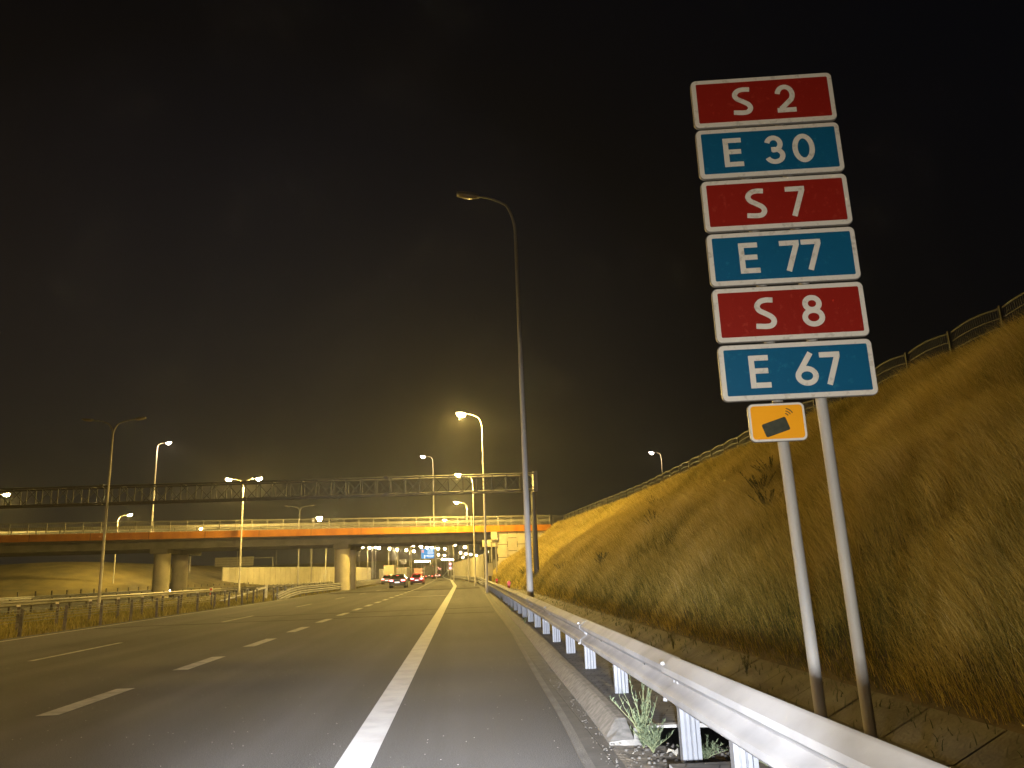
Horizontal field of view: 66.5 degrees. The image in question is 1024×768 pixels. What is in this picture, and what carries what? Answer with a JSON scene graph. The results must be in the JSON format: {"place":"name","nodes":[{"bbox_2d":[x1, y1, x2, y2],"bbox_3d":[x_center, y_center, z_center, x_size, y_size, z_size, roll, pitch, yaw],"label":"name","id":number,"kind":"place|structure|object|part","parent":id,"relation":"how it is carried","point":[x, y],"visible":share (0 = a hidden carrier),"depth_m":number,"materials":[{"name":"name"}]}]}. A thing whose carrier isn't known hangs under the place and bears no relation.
{"place":"outdoors","nodes":[
{"label":"outdoors","id":0,"kind":"place"},
{"bbox_2d":[0,562,262,601],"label":"hill","id":1,"kind":"structure","parent":0,"point":[41,579],"depth_m":112.92,"materials":[{"name":"green plant"}]},
{"bbox_2d":[215,556,272,566],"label":"building","id":2,"kind":"structure","parent":1,"relation":"on","point":[232,561],"depth_m":170.24,"materials":[{"name":"concrete"}]},
{"bbox_2d":[0,586,290,613],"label":"opposite road","id":3,"kind":"structure","parent":0,"point":[37,607],"depth_m":66.71,"materials":[{"name":"grey asphalt"}]},
{"bbox_2d":[0,585,375,639],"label":"median grass","id":4,"kind":"structure","parent":0,"point":[94,619],"depth_m":36.64,"materials":[{"name":"plant"}]},
{"bbox_2d":[0,586,281,631],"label":"cable barrier","id":5,"kind":"object","parent":4,"relation":"on","point":[89,611],"visible":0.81,"depth_m":33.08,"materials":[{"name":"grey metal"}]},
{"bbox_2d":[0,560,584,767],"bbox_3d":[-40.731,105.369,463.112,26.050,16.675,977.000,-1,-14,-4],"label":"road","id":6,"kind":"structure","parent":0,"point":[475,696],"depth_m":9.55,"materials":[{"name":"grey asphalt"}]},
{"bbox_2d":[0,569,456,767],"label":"road markings","id":7,"kind":"object","parent":6,"relation":"on","point":[362,749],"visible":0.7,"depth_m":7.95,"materials":[{"name":"paint"}]},
{"bbox_2d":[30,579,443,715],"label":"lane markings","id":8,"kind":"object","parent":6,"relation":"on","point":[67,708],"visible":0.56,"depth_m":12.19,"materials":[{"name":"paint"}]},
{"bbox_2d":[95,587,480,628],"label":"asphalt seams","id":9,"kind":"object","parent":6,"relation":"on","point":[333,613],"visible":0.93,"depth_m":29.46,"materials":[{"name":"black asphalt"}]},
{"bbox_2d":[381,574,391,583],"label":"car","id":10,"kind":"object","parent":6,"relation":"on","point":[384,579],"visible":0.56,"depth_m":129.04,"materials":[{"name":"grey paint"}]},
{"bbox_2d":[384,565,396,574],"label":"truck","id":11,"kind":"object","parent":6,"relation":"on","point":[390,569],"visible":0.12,"depth_m":193.15,"materials":[{"name":"metal"}]},
{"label":"rear door","id":12,"kind":"part","parent":11,"relation":"part of","materials":[{"name":"beige metal"}]},
{"bbox_2d":[389,574,408,587],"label":"car","id":13,"kind":"object","parent":6,"relation":"on","point":[398,579],"visible":0.99,"depth_m":84.97,"materials":[{"name":"grey paint"}]},
{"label":"rear window","id":14,"kind":"part","parent":13,"relation":"part of","materials":[{"name":"black glass"}]},
{"bbox_2d":[397,567,409,580],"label":"truck","id":15,"kind":"object","parent":6,"relation":"on","point":[405,571],"visible":0.27,"depth_m":179.77,"materials":[{"name":"metal"}]},
{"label":"rear door","id":16,"kind":"part","parent":15,"relation":"part of","materials":[{"name":"beige metal"}]},
{"bbox_2d":[411,546,411,575],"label":"street lamp","id":17,"kind":"object","parent":6,"relation":"on","point":[411,560],"visible":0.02,"depth_m":250.12,"materials":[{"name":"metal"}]},
{"bbox_2d":[410,573,425,584],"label":"car","id":18,"kind":"object","parent":6,"relation":"on","point":[416,577],"visible":0.98,"depth_m":107.22,"materials":[{"name":"red paint"}]},
{"bbox_2d":[414,568,423,575],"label":"truck","id":19,"kind":"object","parent":6,"relation":"on","point":[418,570],"visible":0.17,"depth_m":253.49,"materials":[{"name":"brown"}]},
{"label":"rear door","id":20,"kind":"part","parent":19,"relation":"part of","materials":[{"name":"brown metal"}]},
{"bbox_2d":[421,548,436,578],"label":"direction sign","id":21,"kind":"object","parent":6,"relation":"on","point":[428,554],"visible":0.97,"depth_m":213.94,"materials":[{"name":"blue metal"}]},
{"bbox_2d":[425,565,434,578],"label":"truck","id":22,"kind":"object","parent":6,"relation":"on","point":[429,571],"visible":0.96,"depth_m":235.34,"materials":[{"name":"metal"}]},
{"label":"rear door","id":23,"kind":"part","parent":22,"relation":"part of","materials":[{"name":"brown metal"}]},
{"bbox_2d":[478,585,595,767],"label":"concrete edging","id":24,"kind":"object","parent":6,"relation":"on","point":[584,757],"visible":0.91,"depth_m":7.36,"materials":[{"name":"grey concrete"}]},
{"bbox_2d":[4,556,633,766],"bbox_3d":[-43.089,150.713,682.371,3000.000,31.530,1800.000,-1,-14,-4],"label":"ground","id":25,"kind":"structure","parent":0,"point":[379,564],"depth_m":760.21,"materials":[{"name":"brown soil"}]},
{"bbox_2d":[81,417,145,609],"bbox_3d":[-25.465,7.999,49.038,3.956,12.001,0.320,-1,-14,-4],"label":"double lamp","id":26,"kind":"object","parent":25,"relation":"on","point":[104,533],"visible":0.97,"depth_m":49.02,"materials":[{"name":"metal"}]},
{"bbox_2d":[112,514,131,582],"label":"street lamp","id":27,"kind":"object","parent":25,"relation":"on","point":[115,554],"visible":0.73,"depth_m":109.97,"materials":[{"name":"metal"}]},
{"bbox_2d":[0,582,248,600],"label":"guardrail","id":28,"kind":"object","parent":25,"relation":"on","point":[35,597],"visible":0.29,"depth_m":80.12,"materials":[{"name":"metal"}]},
{"bbox_2d":[0,588,273,636],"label":"cable barrier","id":29,"kind":"object","parent":25,"relation":"on","point":[65,614],"visible":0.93,"depth_m":29.20,"materials":[{"name":"grey metal"}]},
{"bbox_2d":[0,581,332,613],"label":"guardrail","id":30,"kind":"object","parent":25,"relation":"on","point":[9,604],"visible":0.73,"depth_m":54.60,"materials":[{"name":"silver metal"}]},
{"bbox_2d":[219,585,267,600],"bbox_3d":[-18.665,14.664,54.637,0.300,0.950,6.511,-4,-14,8],"label":"barrier terminal","id":31,"kind":"object","parent":25,"relation":"on","point":[265,587],"visible":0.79,"depth_m":56.50,"materials":[{"name":"metal"}]},
{"bbox_2d":[225,477,262,594],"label":"double lamp","id":32,"kind":"object","parent":25,"relation":"on","point":[256,478],"visible":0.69,"depth_m":79.05,"materials":[{"name":"metal"}]},
{"bbox_2d":[0,471,538,577],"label":"gantry","id":33,"kind":"object","parent":25,"relation":"on","point":[534,489],"visible":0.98,"depth_m":50.87,"materials":[{"name":"metal"}]},
{"bbox_2d":[0,515,550,598],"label":"road bridge","id":34,"kind":"structure","parent":25,"relation":"on","point":[181,547],"depth_m":82.15,"materials":[{"name":"orange paint"}]},
{"bbox_2d":[150,441,171,531],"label":"street lamp","id":35,"kind":"object","parent":34,"relation":"on","point":[168,442],"visible":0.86,"depth_m":85.31,"materials":[{"name":"metal"}]},
{"bbox_2d":[420,455,434,526],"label":"street lamp","id":36,"kind":"object","parent":34,"relation":"on","point":[423,456],"visible":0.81,"depth_m":94.43,"materials":[{"name":"metal"}]},
{"bbox_2d":[222,567,370,584],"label":"noise barrier","id":37,"kind":"object","parent":25,"relation":"on","point":[268,575],"visible":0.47,"depth_m":159.38,"materials":[{"name":"beige concrete"}]},
{"bbox_2d":[285,505,313,584],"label":"double lamp","id":38,"kind":"object","parent":25,"relation":"on","point":[298,549],"visible":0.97,"depth_m":105.88,"materials":[{"name":"metal"}]},
{"bbox_2d":[310,516,321,582],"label":"street lamp","id":39,"kind":"object","parent":25,"relation":"on","point":[320,517],"visible":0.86,"depth_m":127.75,"materials":[{"name":"metal"}]},
{"bbox_2d":[274,579,376,597],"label":"guardrail","id":40,"kind":"object","parent":25,"relation":"on","point":[275,594],"visible":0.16,"depth_m":67.12,"materials":[{"name":"metal"}]},
{"bbox_2d":[325,525,327,583],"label":"street lamp","id":41,"kind":"object","parent":25,"relation":"on","point":[325,565],"visible":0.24,"depth_m":144.24,"materials":[{"name":"metal"}]},
{"bbox_2d":[276,579,380,599],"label":"guardrail","id":42,"kind":"object","parent":25,"relation":"on","point":[288,593],"visible":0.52,"depth_m":67.46,"materials":[{"name":"metal"}]},
{"bbox_2d":[375,547,379,577],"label":"street lamp","id":43,"kind":"object","parent":25,"relation":"on","point":[375,560],"visible":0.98,"depth_m":272.83,"materials":[{"name":"metal"}]},
{"bbox_2d":[379,567,418,578],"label":"noise barrier","id":44,"kind":"object","parent":25,"relation":"on","point":[381,573],"visible":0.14,"depth_m":259.50,"materials":[{"name":"beige concrete"}]},
{"bbox_2d":[400,559,406,566],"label":"overhead sign","id":45,"kind":"object","parent":25,"relation":"on","point":[403,561],"visible":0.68,"depth_m":290.62,"materials":[{"name":"metal"}]},
{"bbox_2d":[443,519,454,580],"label":"street lamp","id":46,"kind":"object","parent":25,"relation":"on","point":[453,558],"visible":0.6,"depth_m":145.83,"materials":[{"name":"metal"}]},
{"bbox_2d":[454,501,469,581],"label":"street lamp","id":47,"kind":"object","parent":25,"relation":"on","point":[456,502],"visible":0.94,"depth_m":111.31,"materials":[{"name":"metal"}]},
{"bbox_2d":[455,473,476,585],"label":"street lamp","id":48,"kind":"object","parent":25,"relation":"on","point":[475,583],"visible":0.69,"depth_m":81.46,"materials":[{"name":"metal"}]},
{"bbox_2d":[452,575,484,585],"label":"guardrail","id":49,"kind":"object","parent":25,"relation":"on","point":[478,580],"visible":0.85,"depth_m":116.18,"materials":[{"name":"metal"}]},
{"bbox_2d":[454,554,484,577],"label":"noise barrier","id":50,"kind":"object","parent":25,"relation":"on","point":[460,568],"visible":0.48,"depth_m":155.50,"materials":[{"name":"beige concrete"}]},
{"bbox_2d":[456,412,488,592],"bbox_3d":[-2.702,7.846,52.564,1.900,12.250,0.460,-1,-14,-4],"label":"street lamp","id":51,"kind":"object","parent":25,"relation":"on","point":[460,414],"visible":0.97,"depth_m":52.37,"materials":[{"name":"metal"}]},
{"bbox_2d":[477,584,625,767],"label":"gutter","id":52,"kind":"object","parent":25,"relation":"on","point":[563,698],"visible":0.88,"depth_m":7.38,"materials":[{"name":"grey concrete"}]},
{"bbox_2d":[527,645,634,767],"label":"gutter grit","id":53,"kind":"object","parent":52,"relation":"on","point":[617,765],"visible":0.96,"depth_m":6.27,"materials":[{"name":"grey gravel"}]},
{"bbox_2d":[478,583,634,745],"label":"kerb","id":54,"kind":"structure","parent":25,"relation":"on","point":[606,716],"depth_m":8.00,"materials":[{"name":"concrete"}]},
{"bbox_2d":[610,745,730,767],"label":"chute bed","id":55,"kind":"object","parent":25,"relation":"on","point":[626,760],"visible":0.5,"depth_m":5.55,"materials":[{"name":"soil"}]},
{"bbox_2d":[609,663,657,747],"bbox_3d":[0.941,2.380,5.844,0.418,0.630,0.306,-1,-14,-4],"label":"weed plant","id":56,"kind":"object","parent":55,"relation":"on","point":[643,718],"visible":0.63,"depth_m":5.79,"materials":[{"name":"green plant"}]},
{"bbox_2d":[630,718,674,752],"bbox_3d":[1.000,2.537,5.645,0.279,0.229,0.286,6,-16,-32],"label":"weed plant","id":57,"kind":"object","parent":55,"relation":"on","point":[651,743],"visible":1,"depth_m":5.59,"materials":[{"name":"green plant"}]},
{"bbox_2d":[667,748,677,755],"bbox_3d":[1.108,2.550,5.410,0.085,0.042,0.064,-5,-14,13],"label":"paper scrap","id":58,"kind":"object","parent":55,"relation":"on","point":[675,752],"visible":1,"depth_m":5.40,"materials":[{"name":"white paper"}]},
{"bbox_2d":[624,743,730,767],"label":"chute rubble","id":59,"kind":"object","parent":55,"relation":"on","point":[721,753],"visible":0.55,"depth_m":5.54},
{"bbox_2d":[677,734,729,762],"bbox_3d":[1.305,2.509,5.371,0.320,0.174,0.276,4,-15,-24],"label":"weed plant","id":60,"kind":"object","parent":55,"relation":"on","point":[706,754],"visible":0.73,"depth_m":5.34,"materials":[{"name":"green plant"}]},
{"bbox_2d":[649,721,726,749],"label":"chute wall","id":61,"kind":"structure","parent":25,"relation":"on","point":[670,725],"depth_m":5.94,"materials":[{"name":"concrete"}]},
{"bbox_2d":[367,547,367,579],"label":"street lamp","id":62,"kind":"object","parent":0,"point":[367,563],"visible":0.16,"depth_m":207.59,"materials":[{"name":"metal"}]},
{"bbox_2d":[0,0,1023,566],"label":"sky","id":63,"kind":"structure","parent":0,"point":[241,229],"materials":[{"name":"black"}]},
{"bbox_2d":[500,598,728,749],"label":"paved verge","id":64,"kind":"structure","parent":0,"point":[600,678],"depth_m":7.58,"materials":[{"name":"grey concrete"}]},
{"bbox_2d":[488,562,492,580],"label":"crash cushion","id":65,"kind":"object","parent":64,"relation":"on","point":[490,569],"visible":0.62,"depth_m":75.65,"materials":[{"name":"beige plastic"}]},
{"bbox_2d":[457,191,533,613],"bbox_3d":[-0.563,0.280,23.606,1.944,13.299,0.320,-1,-14,-4],"label":"street lamp","id":66,"kind":"object","parent":64,"relation":"on","point":[528,549],"visible":0.88,"depth_m":23.43,"materials":[{"name":"metal"}]},
{"bbox_2d":[481,578,949,767],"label":"guardrail","id":67,"kind":"object","parent":64,"relation":"on","point":[752,726],"visible":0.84,"depth_m":4.06,"materials":[{"name":"metal"}]},
{"bbox_2d":[669,760,770,767],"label":"paved verge","id":68,"kind":"structure","parent":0,"point":[710,765],"depth_m":4.75,"materials":[{"name":"grey concrete"}]},
{"bbox_2d":[494,402,1023,734],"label":"embankment","id":69,"kind":"structure","parent":0,"point":[1017,727],"depth_m":8.39,"materials":[{"name":"plant"}]},
{"bbox_2d":[495,541,497,571],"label":"thin post","id":70,"kind":"object","parent":69,"relation":"on","point":[496,554],"visible":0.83,"depth_m":80.16,"materials":[{"name":"metal"}]},
{"bbox_2d":[595,552,608,566],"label":"dark weed","id":71,"kind":"object","parent":69,"relation":"on","point":[600,559],"visible":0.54,"depth_m":30.50,"materials":[{"name":"green"}]},
{"bbox_2d":[644,507,665,529],"bbox_3d":[5.095,4.975,27.997,0.951,1.035,0.835,7,-16,-34],"label":"dark weed","id":72,"kind":"object","parent":69,"relation":"on","point":[652,517],"visible":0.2,"depth_m":27.97,"materials":[{"name":"green"}]},
{"bbox_2d":[648,451,662,473],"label":"street lamp","id":73,"kind":"object","parent":69,"relation":"on","point":[650,452],"visible":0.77,"depth_m":98.55,"materials":[{"name":"metal"}]},
{"bbox_2d":[492,300,1023,731],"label":"embankment grass","id":74,"kind":"structure","parent":69,"relation":"on","point":[960,416],"depth_m":12.27,"materials":[{"name":"plant"}]},
{"bbox_2d":[740,472,779,495],"bbox_3d":[6.322,2.636,19.913,0.867,0.886,0.927,5,-15,-27],"label":"dark weed","id":75,"kind":"object","parent":69,"relation":"on","point":[751,481],"visible":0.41,"depth_m":19.78,"materials":[{"name":"green plant"}]},
{"bbox_2d":[750,455,778,480],"bbox_3d":[7.001,2.402,21.145,0.941,0.831,0.871,5,-15,-29],"label":"dark weed","id":76,"kind":"object","parent":69,"relation":"on","point":[770,459],"visible":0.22,"depth_m":20.99,"materials":[{"name":"green plant"}]},
{"bbox_2d":[748,489,782,515],"bbox_3d":[5.855,2.752,17.845,0.759,0.729,0.755,-1,-14,-4],"label":"dark weed","id":77,"kind":"object","parent":69,"relation":"on","point":[760,494],"visible":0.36,"depth_m":17.76,"materials":[{"name":"green plant"}]},
{"bbox_2d":[564,292,1023,518],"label":"crest fence","id":78,"kind":"object","parent":69,"relation":"on","point":[999,309],"visible":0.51,"depth_m":22.45,"materials":[{"name":"metal"}]},
{"bbox_2d":[513,589,1023,767],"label":"drainage ditch","id":79,"kind":"object","parent":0,"point":[908,736],"visible":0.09,"depth_m":7.39,"materials":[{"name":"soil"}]},
{"bbox_2d":[665,627,674,649],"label":"ditch weed","id":80,"kind":"object","parent":79,"relation":"on","point":[671,639],"visible":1,"depth_m":13.55,"materials":[{"name":"green plant"}]},
{"bbox_2d":[738,645,749,674],"bbox_3d":[3.025,3.559,10.078,0.141,0.396,0.213,-13,-17,39],"label":"ditch weed","id":81,"kind":"object","parent":79,"relation":"on","point":[745,665],"visible":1,"depth_m":10.04,"materials":[{"name":"green"}]},
{"bbox_2d":[521,590,1021,763],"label":"ditch weeds","id":82,"kind":"object","parent":79,"relation":"on","point":[795,686],"visible":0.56,"depth_m":8.34,"materials":[{"name":"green plant"}]},
{"bbox_2d":[690,73,877,738],"bbox_3d":[2.021,0.081,5.500,1.078,5.058,0.133,-3,-13,3],"label":"route sign","id":83,"kind":"object","parent":79,"relation":"on","point":[778,146],"visible":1,"depth_m":5.68,"materials":[{"name":"multicoloured"}]}
]}

